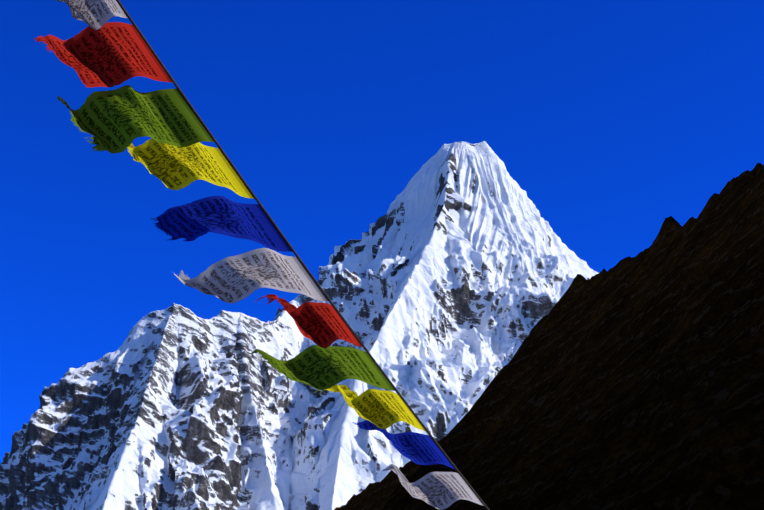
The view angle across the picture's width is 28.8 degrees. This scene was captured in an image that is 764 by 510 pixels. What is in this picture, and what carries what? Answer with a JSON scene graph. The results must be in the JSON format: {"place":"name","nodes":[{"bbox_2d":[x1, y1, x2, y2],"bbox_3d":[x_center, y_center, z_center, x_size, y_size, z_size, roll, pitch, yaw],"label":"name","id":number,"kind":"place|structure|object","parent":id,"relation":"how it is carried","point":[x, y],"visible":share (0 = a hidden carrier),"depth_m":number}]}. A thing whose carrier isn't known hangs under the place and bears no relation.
{"place":"outdoors","nodes":[
{"label":"outdoors","id":0,"kind":"place"},
{"bbox_2d":[0,141,598,509],"bbox_3d":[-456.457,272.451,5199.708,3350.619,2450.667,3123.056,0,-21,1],"label":"massif","id":1,"kind":"structure","parent":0,"point":[445,281],"depth_m":4910.57},
{"bbox_2d":[0,0,763,464],"label":"sky","id":2,"kind":"structure","parent":0,"point":[616,119]},
{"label":"knoll ground","id":3,"kind":"structure","parent":0,"visible":0},
{"bbox_2d":[116,0,489,509],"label":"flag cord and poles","id":4,"kind":"object","parent":3,"relation":"on","point":[279,231],"visible":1,"depth_m":5.38},
{"bbox_2d":[56,0,127,29],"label":"prayer flag","id":5,"kind":"object","parent":4,"relation":"attached to","point":[96,14],"visible":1,"depth_m":4.83},
{"bbox_2d":[34,22,171,87],"bbox_3d":[-0.959,-0.672,5.012,0.440,0.179,0.279,-11,-23,26],"label":"prayer flag","id":6,"kind":"object","parent":4,"relation":"attached to","point":[109,54],"visible":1,"depth_m":4.99},
{"bbox_2d":[57,85,213,153],"bbox_3d":[-0.844,-0.461,5.076,0.539,0.201,0.234,0,-21,1],"label":"prayer flag","id":7,"kind":"object","parent":4,"relation":"attached to","point":[119,120],"visible":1,"depth_m":5.08},
{"bbox_2d":[127,138,253,198],"bbox_3d":[-0.721,-0.339,5.265,0.502,0.257,0.255,-5,-21,14],"label":"prayer flag","id":8,"kind":"object","parent":4,"relation":"attached to","point":[171,167],"visible":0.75,"depth_m":5.26},
{"bbox_2d":[150,196,291,251],"bbox_3d":[-0.582,-0.107,5.390,0.510,0.164,0.214,-2,-21,6],"label":"prayer flag","id":9,"kind":"object","parent":4,"relation":"attached to","point":[194,220],"visible":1,"depth_m":5.38},
{"bbox_2d":[173,248,327,302],"bbox_3d":[-0.493,0.076,5.521,0.559,0.162,0.252,-4,-21,11],"label":"prayer flag","id":10,"kind":"object","parent":4,"relation":"attached to","point":[234,279],"visible":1,"depth_m":5.52},
{"bbox_2d":[253,294,361,347],"bbox_3d":[-0.292,0.234,5.672,0.368,0.218,0.281,-9,-22,21],"label":"prayer flag","id":11,"kind":"object","parent":4,"relation":"attached to","point":[322,325],"visible":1,"depth_m":5.65},
{"bbox_2d":[250,345,394,390],"bbox_3d":[-0.243,0.446,5.804,0.552,0.150,0.268,-6,-22,15],"label":"prayer flag","id":12,"kind":"object","parent":4,"relation":"attached to","point":[317,367],"visible":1,"depth_m":5.80},
{"bbox_2d":[314,384,424,430],"bbox_3d":[-0.068,0.598,5.972,0.443,0.217,0.258,-8,-22,20],"label":"prayer flag","id":13,"kind":"object","parent":4,"relation":"attached to","point":[383,409],"visible":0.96,"depth_m":5.94},
{"bbox_2d":[353,420,454,468],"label":"prayer flag","id":14,"kind":"object","parent":4,"relation":"attached to","point":[419,448],"visible":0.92,"depth_m":6.09},
{"bbox_2d":[383,464,483,509],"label":"prayer flag","id":15,"kind":"object","parent":4,"relation":"attached to","point":[441,490],"visible":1,"depth_m":6.24},
{"label":"ground","id":16,"kind":"structure","parent":0,"visible":0},
{"bbox_2d":[334,163,763,509],"bbox_3d":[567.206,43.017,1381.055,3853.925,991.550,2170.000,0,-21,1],"label":"spur","id":17,"kind":"structure","parent":16,"relation":"on","point":[636,382],"depth_m":655.45}
]}

